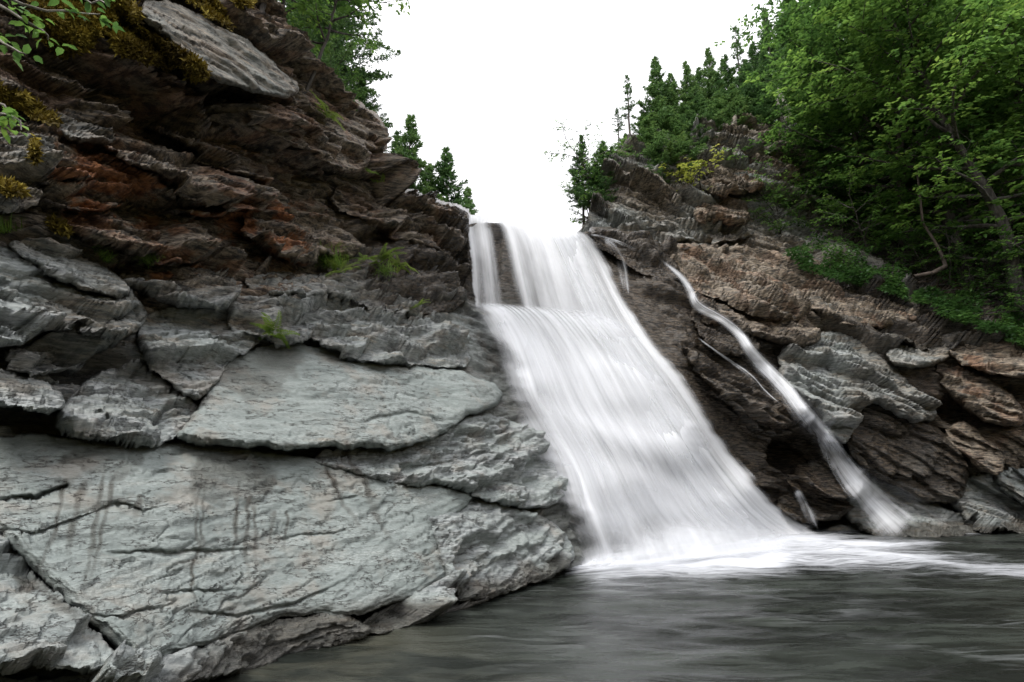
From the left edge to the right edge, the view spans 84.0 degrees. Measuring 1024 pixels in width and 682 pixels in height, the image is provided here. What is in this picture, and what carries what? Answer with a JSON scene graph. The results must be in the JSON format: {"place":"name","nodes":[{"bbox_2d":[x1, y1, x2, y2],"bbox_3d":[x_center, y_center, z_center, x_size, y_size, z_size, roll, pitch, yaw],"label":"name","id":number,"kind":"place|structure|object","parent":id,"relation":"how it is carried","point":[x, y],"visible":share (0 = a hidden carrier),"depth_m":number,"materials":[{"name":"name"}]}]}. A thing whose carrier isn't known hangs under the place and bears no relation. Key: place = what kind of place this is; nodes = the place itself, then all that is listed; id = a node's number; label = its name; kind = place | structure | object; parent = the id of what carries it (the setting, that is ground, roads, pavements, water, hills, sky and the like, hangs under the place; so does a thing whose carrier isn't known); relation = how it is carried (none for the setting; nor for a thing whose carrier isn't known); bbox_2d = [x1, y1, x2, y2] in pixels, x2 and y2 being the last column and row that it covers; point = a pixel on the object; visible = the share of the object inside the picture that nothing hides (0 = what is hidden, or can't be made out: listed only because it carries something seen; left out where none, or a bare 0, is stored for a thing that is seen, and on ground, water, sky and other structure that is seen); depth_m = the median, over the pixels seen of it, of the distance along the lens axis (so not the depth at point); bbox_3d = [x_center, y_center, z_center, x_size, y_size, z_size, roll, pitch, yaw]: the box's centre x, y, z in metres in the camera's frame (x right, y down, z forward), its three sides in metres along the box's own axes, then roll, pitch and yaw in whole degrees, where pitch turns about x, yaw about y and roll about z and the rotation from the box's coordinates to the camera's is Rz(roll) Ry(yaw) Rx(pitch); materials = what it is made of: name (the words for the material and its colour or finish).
{"place":"outdoors","nodes":[
{"label":"outdoors","id":0,"kind":"place"},
{"bbox_2d":[0,0,581,681],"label":"cliff","id":1,"kind":"structure","parent":0,"point":[100,84],"depth_m":5.93,"materials":[{"name":"stone"}]},
{"bbox_2d":[0,102,28,143],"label":"branch","id":2,"kind":"object","parent":1,"relation":"attached to","point":[10,113],"visible":1,"depth_m":2.53,"materials":[{"name":"plant"}]},
{"bbox_2d":[0,133,64,213],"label":"block","id":3,"kind":"structure","parent":1,"relation":"on","point":[14,162],"depth_m":3.99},
{"bbox_2d":[0,368,65,414],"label":"slab","id":4,"kind":"structure","parent":1,"relation":"on","point":[27,393],"depth_m":3.24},
{"bbox_2d":[0,247,75,347],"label":"slab","id":5,"kind":"structure","parent":1,"relation":"on","point":[28,291],"depth_m":3.75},
{"bbox_2d":[48,278,139,325],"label":"slab","id":6,"kind":"structure","parent":5,"relation":"on","point":[88,308],"depth_m":4.13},
{"bbox_2d":[8,237,129,298],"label":"slab","id":7,"kind":"structure","parent":6,"relation":"on","point":[65,263],"depth_m":4.20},
{"bbox_2d":[3,321,119,376],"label":"slab","id":8,"kind":"structure","parent":1,"relation":"attached to","point":[71,351],"depth_m":3.97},
{"bbox_2d":[0,0,124,70],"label":"branch","id":9,"kind":"object","parent":1,"relation":"attached to","point":[17,53],"visible":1,"depth_m":2.66,"materials":[{"name":"plant"}]},
{"bbox_2d":[36,166,96,186],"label":"ledge","id":10,"kind":"object","parent":1,"relation":"on","point":[59,174],"visible":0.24,"depth_m":4.19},
{"bbox_2d":[43,113,115,145],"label":"ledge","id":11,"kind":"object","parent":1,"relation":"on","point":[85,132],"visible":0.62,"depth_m":4.61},
{"bbox_2d":[38,178,132,212],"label":"ledge","id":12,"kind":"object","parent":1,"relation":"on","point":[109,194],"visible":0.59,"depth_m":4.49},
{"bbox_2d":[77,302,147,340],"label":"slab","id":13,"kind":"structure","parent":1,"relation":"on","point":[130,323],"depth_m":4.12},
{"bbox_2d":[0,0,257,238],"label":"moss","id":14,"kind":"object","parent":1,"relation":"attached to","point":[145,49],"visible":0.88,"depth_m":4.75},
{"bbox_2d":[66,199,222,266],"bbox_3d":[-3.521,-1.159,5.601,1.442,1.359,2.450,11,-17,-39],"label":"ledge","id":15,"kind":"object","parent":1,"relation":"on","point":[182,243],"visible":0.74,"depth_m":4.87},
{"bbox_2d":[118,265,241,311],"bbox_3d":[-3.349,-0.655,5.744,1.195,1.085,2.251,7,-15,-29],"label":"ledge","id":16,"kind":"object","parent":1,"relation":"on","point":[175,291],"visible":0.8,"depth_m":5.13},
{"bbox_2d":[100,136,280,211],"bbox_3d":[-3.678,-1.974,6.409,1.989,2.031,3.673,6,-14,-25],"label":"ledge","id":17,"kind":"object","parent":1,"relation":"on","point":[207,186],"visible":0.84,"depth_m":5.15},
{"bbox_2d":[163,195,227,217],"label":"ledge","id":18,"kind":"object","parent":1,"relation":"on","point":[202,211],"visible":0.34,"depth_m":5.51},
{"bbox_2d":[136,306,261,400],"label":"slab","id":19,"kind":"structure","parent":1,"relation":"on","point":[187,352],"depth_m":4.74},
{"bbox_2d":[144,108,273,185],"bbox_3d":[-3.429,-2.299,6.726,1.493,1.495,2.268,9,-16,-33],"label":"ledge","id":20,"kind":"object","parent":1,"relation":"attached to","point":[196,134],"visible":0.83,"depth_m":5.78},
{"bbox_2d":[141,0,298,98],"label":"slab","id":21,"kind":"structure","parent":1,"relation":"on","point":[230,57],"depth_m":5.39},
{"bbox_2d":[227,293,327,348],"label":"slab","id":22,"kind":"structure","parent":1,"relation":"on","point":[296,314],"depth_m":5.53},
{"bbox_2d":[244,271,326,298],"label":"ledge","id":23,"kind":"object","parent":22,"relation":"on","point":[256,281],"visible":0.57,"depth_m":6.15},
{"bbox_2d":[237,209,319,267],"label":"ledge","id":24,"kind":"object","parent":1,"relation":"on","point":[297,251],"visible":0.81,"depth_m":6.39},
{"bbox_2d":[278,217,361,258],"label":"ledge","id":25,"kind":"object","parent":24,"relation":"on","point":[325,234],"visible":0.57,"depth_m":7.17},
{"bbox_2d":[242,96,371,172],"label":"slab","id":26,"kind":"structure","parent":1,"relation":"on","point":[329,142],"depth_m":6.91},
{"bbox_2d":[277,0,393,96],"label":"fir tree","id":27,"kind":"object","parent":1,"relation":"on","point":[376,74],"visible":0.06,"depth_m":13.05,"materials":[{"name":"green plant"}]},
{"bbox_2d":[299,83,388,151],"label":"slab","id":28,"kind":"structure","parent":1,"relation":"on","point":[362,120],"depth_m":8.31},
{"bbox_2d":[288,0,410,90],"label":"sapling","id":29,"kind":"object","parent":1,"relation":"on","point":[322,45],"visible":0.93,"depth_m":7.68,"materials":[{"name":"green plant"}]},
{"bbox_2d":[350,66,400,152],"bbox_3d":[-3.473,-5.058,12.938,1.906,2.739,1.696,5,-14,-20],"label":"fir tree","id":30,"kind":"object","parent":1,"relation":"on","point":[365,101],"visible":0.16,"depth_m":12.95,"materials":[{"name":"green plant"}]},
{"bbox_2d":[328,183,464,255],"bbox_3d":[-1.648,-2.028,9.270,1.781,1.552,3.254,-12,-17,41],"label":"ledge","id":31,"kind":"object","parent":1,"relation":"on","point":[396,224],"visible":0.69,"depth_m":8.38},
{"bbox_2d":[405,189,469,232],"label":"ledge","id":32,"kind":"object","parent":31,"relation":"on","point":[461,223],"visible":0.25,"depth_m":9.35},
{"bbox_2d":[363,569,489,634],"bbox_3d":[-0.666,2.155,4.739,1.173,0.679,2.566,0,-13,0],"label":"ledge","id":33,"kind":"object","parent":1,"relation":"on","point":[433,600],"visible":0.57,"depth_m":3.87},
{"bbox_2d":[386,278,468,318],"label":"ledge","id":34,"kind":"object","parent":1,"relation":"on","point":[452,305],"visible":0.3,"depth_m":8.29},
{"bbox_2d":[314,413,568,509],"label":"slab","id":35,"kind":"structure","parent":1,"relation":"on","point":[490,457],"depth_m":5.82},
{"bbox_2d":[208,525,1023,681],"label":"pool","id":36,"kind":"structure","parent":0,"point":[820,605],"depth_m":3.81,"materials":[{"name":"liquid"}]},
{"bbox_2d":[0,533,114,675],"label":"boulder","id":37,"kind":"object","parent":36,"relation":"in","point":[42,624],"visible":0.92,"depth_m":2.25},
{"bbox_2d":[87,613,371,681],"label":"ledge","id":38,"kind":"object","parent":36,"relation":"in","point":[237,653],"visible":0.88,"depth_m":2.87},
{"bbox_2d":[0,432,472,655],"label":"boulder","id":39,"kind":"object","parent":36,"relation":"in","point":[166,548],"visible":0.94,"depth_m":3.41,"materials":[{"name":"stone"}]},
{"bbox_2d":[54,358,197,448],"bbox_3d":[-3.082,0.395,4.524,1.102,0.989,2.591,7,-15,-27],"label":"boulder","id":40,"kind":"object","parent":39,"relation":"on","point":[144,406],"visible":0.91,"depth_m":3.83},
{"bbox_2d":[176,343,501,451],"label":"slab","id":41,"kind":"structure","parent":39,"relation":"on","point":[298,396],"depth_m":5.13,"materials":[{"name":"stone"}]},
{"bbox_2d":[305,296,470,369],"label":"slab","id":42,"kind":"structure","parent":41,"relation":"on","point":[349,332],"depth_m":6.54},
{"bbox_2d":[318,266,421,316],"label":"slab","id":43,"kind":"structure","parent":42,"relation":"on","point":[337,289],"depth_m":7.12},
{"bbox_2d":[428,497,574,601],"bbox_3d":[-0.128,2.176,6.055,1.593,1.085,3.545,-7,-15,29],"label":"boulder","id":44,"kind":"object","parent":36,"relation":"in","point":[496,549],"visible":0.81,"depth_m":5.07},
{"bbox_2d":[464,222,771,564],"bbox_3d":[1.848,0.568,8.857,5.913,6.162,8.700,0,-13,0],"label":"waterfall bed","id":45,"kind":"object","parent":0,"point":[589,542],"visible":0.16,"depth_m":9.40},
{"bbox_2d":[468,214,814,564],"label":"waterfall","id":46,"kind":"structure","parent":45,"relation":"on","point":[631,437],"depth_m":8.26,"materials":[{"name":"white liquid"}]},
{"bbox_2d":[278,0,1006,235],"label":"sky","id":47,"kind":"structure","parent":0,"point":[488,81],"materials":[{"name":"white"}]},
{"bbox_2d":[589,230,1023,530],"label":"rocky bank","id":48,"kind":"structure","parent":0,"point":[769,459],"depth_m":10.45,"materials":[{"name":"stone"}]},
{"bbox_2d":[590,227,681,280],"bbox_3d":[2.653,-1.833,11.830,2.358,1.878,2.328,0,-13,0],"label":"ledge","id":49,"kind":"object","parent":48,"relation":"on","point":[602,239],"visible":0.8,"depth_m":11.02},
{"bbox_2d":[576,112,834,256],"bbox_3d":[6.029,-2.335,15.130,9.456,7.127,7.029,0,-13,0],"label":"rock outcrop","id":50,"kind":"object","parent":48,"relation":"on","point":[645,197],"visible":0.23,"depth_m":13.92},
{"bbox_2d":[564,134,589,225],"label":"spruce tree","id":51,"kind":"object","parent":50,"relation":"on","point":[577,164],"visible":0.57,"depth_m":14.46,"materials":[{"name":"green plant"}]},
{"bbox_2d":[558,155,614,226],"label":"shrub","id":52,"kind":"object","parent":50,"relation":"on","point":[584,218],"visible":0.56,"depth_m":14.08,"materials":[{"name":"green plant"}]},
{"bbox_2d":[544,119,642,186],"bbox_3d":[2.088,-4.477,14.239,2.657,1.493,1.895,6,-14,-24],"label":"shrub","id":53,"kind":"object","parent":50,"relation":"on","point":[579,148],"visible":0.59,"depth_m":14.01,"materials":[{"name":"green plant"}]},
{"bbox_2d":[570,161,618,208],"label":"spruce tree","id":54,"kind":"object","parent":50,"relation":"on","point":[589,194],"visible":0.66,"depth_m":13.88,"materials":[{"name":"green plant"}]},
{"bbox_2d":[617,110,686,178],"bbox_3d":[3.576,-4.980,14.663,2.040,2.132,2.140,5,-14,-21],"label":"spruce tree","id":55,"kind":"object","parent":50,"relation":"on","point":[650,120],"visible":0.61,"depth_m":14.36,"materials":[{"name":"green plant"}]},
{"bbox_2d":[630,56,690,141],"bbox_3d":[3.990,-6.045,15.243,1.693,3.768,1.878,-4,-14,16],"label":"spruce tree","id":56,"kind":"object","parent":50,"relation":"on","point":[656,90],"visible":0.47,"depth_m":15.23,"materials":[{"name":"green plant"}]},
{"bbox_2d":[642,105,708,173],"bbox_3d":[4.046,-5.045,14.671,1.974,2.330,1.780,-6,-14,24],"label":"spruce tree","id":57,"kind":"object","parent":50,"relation":"on","point":[672,124],"visible":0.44,"depth_m":14.25,"materials":[{"name":"green plant"}]},
{"bbox_2d":[616,216,753,244],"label":"ledge","id":58,"kind":"object","parent":50,"relation":"attached to","point":[710,232],"visible":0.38,"depth_m":13.16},
{"bbox_2d":[676,60,701,111],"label":"spruce tree","id":59,"kind":"object","parent":50,"relation":"on","point":[686,81],"visible":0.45,"depth_m":16.02,"materials":[{"name":"green plant"}]},
{"bbox_2d":[658,144,726,190],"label":"shrub","id":60,"kind":"object","parent":50,"relation":"on","point":[689,176],"visible":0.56,"depth_m":13.74,"materials":[{"name":"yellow plant"}]},
{"bbox_2d":[697,46,737,104],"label":"spruce tree","id":61,"kind":"object","parent":50,"relation":"on","point":[709,72],"visible":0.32,"depth_m":16.32,"materials":[{"name":"green plant"}]},
{"bbox_2d":[693,169,748,198],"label":"ledge","id":62,"kind":"object","parent":50,"relation":"on","point":[721,189],"visible":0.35,"depth_m":13.63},
{"bbox_2d":[693,196,749,227],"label":"block","id":63,"kind":"structure","parent":50,"relation":"on","point":[730,211],"depth_m":13.33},
{"bbox_2d":[692,89,761,126],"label":"spruce tree","id":64,"kind":"object","parent":50,"relation":"on","point":[717,104],"visible":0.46,"depth_m":15.00,"materials":[{"name":"green plant"}]},
{"bbox_2d":[700,142,764,193],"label":"ledge","id":65,"kind":"object","parent":50,"relation":"on","point":[725,175],"visible":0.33,"depth_m":13.73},
{"bbox_2d":[720,83,773,123],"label":"spruce tree","id":66,"kind":"object","parent":50,"relation":"on","point":[740,102],"visible":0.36,"depth_m":15.30,"materials":[{"name":"green plant"}]},
{"bbox_2d":[733,78,788,127],"bbox_3d":[6.732,-6.368,15.732,1.720,2.104,1.875,10,-16,-37],"label":"spruce tree","id":67,"kind":"object","parent":50,"relation":"on","point":[758,109],"visible":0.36,"depth_m":15.40,"materials":[{"name":"green plant"}]},
{"bbox_2d":[742,186,811,234],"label":"shrub","id":68,"kind":"object","parent":50,"relation":"on","point":[770,223],"visible":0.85,"depth_m":13.69,"materials":[{"name":"green plant"}]},
{"bbox_2d":[749,128,804,191],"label":"block","id":69,"kind":"structure","parent":50,"relation":"on","point":[792,168],"depth_m":14.14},
{"bbox_2d":[753,6,805,119],"bbox_3d":[7.835,-7.980,17.133,1.696,4.863,1.530,1,-13,-3],"label":"spruce tree","id":70,"kind":"object","parent":50,"relation":"on","point":[766,21],"visible":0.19,"depth_m":17.24,"materials":[{"name":"green plant"}]},
{"bbox_2d":[720,140,854,223],"bbox_3d":[6.771,-3.715,14.213,3.543,1.991,2.527,2,-13,-7],"label":"shrub","id":71,"kind":"object","parent":50,"relation":"on","point":[770,164],"visible":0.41,"depth_m":13.77,"materials":[{"name":"green plant"}]},
{"bbox_2d":[688,298,761,356],"bbox_3d":[4.128,-0.310,11.269,1.450,1.758,3.070,-6,-14,24],"label":"rock","id":72,"kind":"object","parent":48,"relation":"on","point":[721,339],"visible":0.66,"depth_m":10.21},
{"bbox_2d":[682,336,805,429],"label":"slab","id":73,"kind":"structure","parent":48,"relation":"on","point":[730,381],"depth_m":9.57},
{"bbox_2d":[684,286,820,346],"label":"slab","id":74,"kind":"structure","parent":48,"relation":"on","point":[803,331],"depth_m":10.41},
{"bbox_2d":[669,243,811,321],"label":"slab","id":75,"kind":"structure","parent":74,"relation":"on","point":[753,291],"depth_m":11.22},
{"bbox_2d":[616,240,906,529],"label":"side stream","id":76,"kind":"structure","parent":48,"relation":"on","point":[867,491],"depth_m":9.55,"materials":[{"name":"white liquid"}]},
{"bbox_2d":[775,492,853,524],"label":"ledge","id":77,"kind":"object","parent":48,"relation":"on","point":[797,508],"visible":0.71,"depth_m":9.64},
{"bbox_2d":[784,459,858,499],"bbox_3d":[5.806,2.604,10.664,1.306,0.899,3.599,-7,-15,29],"label":"rock","id":78,"kind":"object","parent":48,"relation":"on","point":[822,478],"visible":0.67,"depth_m":9.56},
{"bbox_2d":[796,279,919,328],"bbox_3d":[7.412,-0.895,12.410,2.353,1.932,3.916,-10,-16,37],"label":"ledge","id":79,"kind":"object","parent":48,"relation":"on","point":[865,311],"visible":0.63,"depth_m":11.27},
{"bbox_2d":[777,330,941,443],"bbox_3d":[6.568,0.622,11.141,2.794,2.838,5.240,-9,-16,34],"label":"boulder","id":80,"kind":"object","parent":48,"relation":"on","point":[837,382],"visible":0.83,"depth_m":9.89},
{"bbox_2d":[845,403,969,505],"bbox_3d":[7.548,2.097,11.021,1.982,2.275,4.631,-11,-17,39],"label":"boulder","id":81,"kind":"object","parent":48,"relation":"on","point":[926,462],"visible":0.8,"depth_m":9.85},
{"bbox_2d":[845,476,982,536],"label":"slab","id":82,"kind":"structure","parent":48,"relation":"on","point":[921,519],"depth_m":9.70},
{"bbox_2d":[886,342,949,368],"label":"rock","id":83,"kind":"object","parent":48,"relation":"on","point":[903,354],"visible":0.62,"depth_m":10.48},
{"bbox_2d":[944,419,1004,475],"bbox_3d":[8.900,1.992,10.965,0.921,1.167,3.035,-11,-17,40],"label":"rock","id":84,"kind":"object","parent":48,"relation":"on","point":[976,448],"visible":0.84,"depth_m":9.96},
{"bbox_2d":[936,362,1023,426],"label":"slab","id":85,"kind":"structure","parent":48,"relation":"on","point":[983,398],"depth_m":10.08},
{"bbox_2d":[949,327,1023,378],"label":"rock","id":86,"kind":"object","parent":48,"relation":"on","point":[1003,357],"visible":0.71,"depth_m":10.29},
{"bbox_2d":[951,473,1023,532],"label":"boulder","id":87,"kind":"object","parent":48,"relation":"on","point":[986,503],"visible":0.6,"depth_m":10.03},
{"bbox_2d":[994,467,1023,505],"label":"rock","id":88,"kind":"object","parent":48,"relation":"on","point":[1010,481],"visible":0.67,"depth_m":10.06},
{"bbox_2d":[799,133,1023,354],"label":"hillside","id":89,"kind":"structure","parent":0,"point":[929,328],"depth_m":11.58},
{"bbox_2d":[757,87,873,191],"bbox_3d":[8.216,-4.537,15.355,4.872,2.737,3.475,5,-14,-22],"label":"shrub","id":90,"kind":"object","parent":89,"relation":"on","point":[786,122],"visible":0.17,"depth_m":14.18,"materials":[{"name":"green plant"}]},
{"bbox_2d":[776,163,864,233],"bbox_3d":[7.427,-3.183,14.213,2.542,2.147,2.396,-5,-14,19],"label":"shrub","id":91,"kind":"object","parent":89,"relation":"on","point":[812,199],"visible":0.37,"depth_m":13.77,"materials":[{"name":"green plant"}]},
{"bbox_2d":[714,0,959,134],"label":"broadleaf tree","id":92,"kind":"object","parent":89,"relation":"on","point":[749,37],"visible":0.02,"depth_m":18.96,"materials":[{"name":"green plant"}]},
{"bbox_2d":[796,193,895,249],"bbox_3d":[7.891,-2.575,13.557,2.119,1.790,1.996,-1,-13,4],"label":"shrub","id":93,"kind":"object","parent":89,"relation":"on","point":[856,228],"visible":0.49,"depth_m":13.41,"materials":[{"name":"green plant"}]},
{"bbox_2d":[738,0,958,235],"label":"broadleaf tree","id":94,"kind":"object","parent":89,"relation":"on","point":[854,134],"visible":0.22,"depth_m":13.60,"materials":[{"name":"green plant"}]},
{"bbox_2d":[811,165,935,257],"bbox_3d":[8.280,-2.561,13.143,3.543,1.990,2.527,10,-16,-36],"label":"shrub","id":95,"kind":"object","parent":89,"relation":"on","point":[858,224],"visible":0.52,"depth_m":12.65,"materials":[{"name":"green plant"}]},
{"bbox_2d":[742,0,1023,266],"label":"broadleaf tree","id":96,"kind":"object","parent":89,"relation":"on","point":[810,43],"visible":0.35,"depth_m":12.67,"materials":[{"name":"green plant"}]},
{"bbox_2d":[744,0,1023,319],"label":"broadleaf tree","id":97,"kind":"object","parent":89,"relation":"on","point":[978,181],"visible":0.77,"depth_m":11.40,"materials":[{"name":"green plant"}]},
{"bbox_2d":[759,0,1023,285],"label":"broadleaf tree","id":98,"kind":"object","parent":89,"relation":"on","point":[1011,122],"visible":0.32,"depth_m":12.31,"materials":[{"name":"green plant"}]},
{"bbox_2d":[852,222,950,270],"bbox_3d":[8.684,-1.868,12.873,2.003,1.551,1.887,2,-13,-10],"label":"shrub","id":99,"kind":"object","parent":89,"relation":"on","point":[890,249],"visible":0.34,"depth_m":12.74,"materials":[{"name":"green plant"}]},
{"bbox_2d":[783,213,1023,348],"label":"undergrowth","id":100,"kind":"object","parent":89,"relation":"on","point":[967,311],"visible":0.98,"depth_m":11.58,"materials":[{"name":"green plant"}]},
{"bbox_2d":[886,211,997,285],"bbox_3d":[9.435,-1.460,12.735,2.412,1.742,3.382,-10,-16,37],"label":"shrub","id":101,"kind":"object","parent":89,"relation":"on","point":[947,244],"visible":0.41,"depth_m":11.98,"materials":[{"name":"green plant"}]},
{"bbox_2d":[863,0,1023,262],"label":"broadleaf tree","id":102,"kind":"object","parent":89,"relation":"on","point":[995,161],"visible":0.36,"depth_m":11.38,"materials":[{"name":"green plant"}]},
{"bbox_2d":[868,0,1023,217],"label":"broadleaf tree","id":103,"kind":"object","parent":89,"relation":"on","point":[1017,95],"visible":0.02,"depth_m":12.81,"materials":[{"name":"green plant"}]},
{"bbox_2d":[877,167,1023,270],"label":"shrub","id":104,"kind":"object","parent":89,"relation":"on","point":[994,234],"visible":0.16,"depth_m":12.14,"materials":[{"name":"green plant"}]},
{"bbox_2d":[924,241,1023,306],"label":"shrub","id":105,"kind":"object","parent":89,"relation":"on","point":[981,263],"visible":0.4,"depth_m":11.76,"materials":[{"name":"green plant"}]},
{"bbox_2d":[939,235,1023,314],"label":"shrub","id":106,"kind":"object","parent":89,"relation":"on","point":[1019,304],"visible":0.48,"depth_m":11.04,"materials":[{"name":"green plant"}]},
{"bbox_2d":[960,244,1023,317],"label":"shrub","id":107,"kind":"object","parent":89,"relation":"on","point":[1010,289],"visible":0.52,"depth_m":11.08,"materials":[{"name":"green plant"}]},
{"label":"ground","id":108,"kind":"structure","parent":0,"visible":0},
{"bbox_2d":[285,0,401,127],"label":"fir tree","id":109,"kind":"object","parent":108,"relation":"on","point":[340,54],"visible":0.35,"depth_m":12.47,"materials":[{"name":"green plant"}]},
{"bbox_2d":[394,113,442,200],"bbox_3d":[-2.918,-3.938,16.373,2.773,5.858,2.501,-5,-14,22],"label":"spruce tree","id":110,"kind":"object","parent":108,"relation":"on","point":[411,135],"visible":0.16,"depth_m":16.53,"materials":[{"name":"green plant"}]},
{"bbox_2d":[428,146,477,214],"bbox_3d":[-2.057,-3.386,17.282,3.384,5.457,3.226,6,-14,-25],"label":"spruce tree","id":111,"kind":"object","parent":108,"relation":"on","point":[446,186],"visible":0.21,"depth_m":17.32,"materials":[{"name":"green plant"}]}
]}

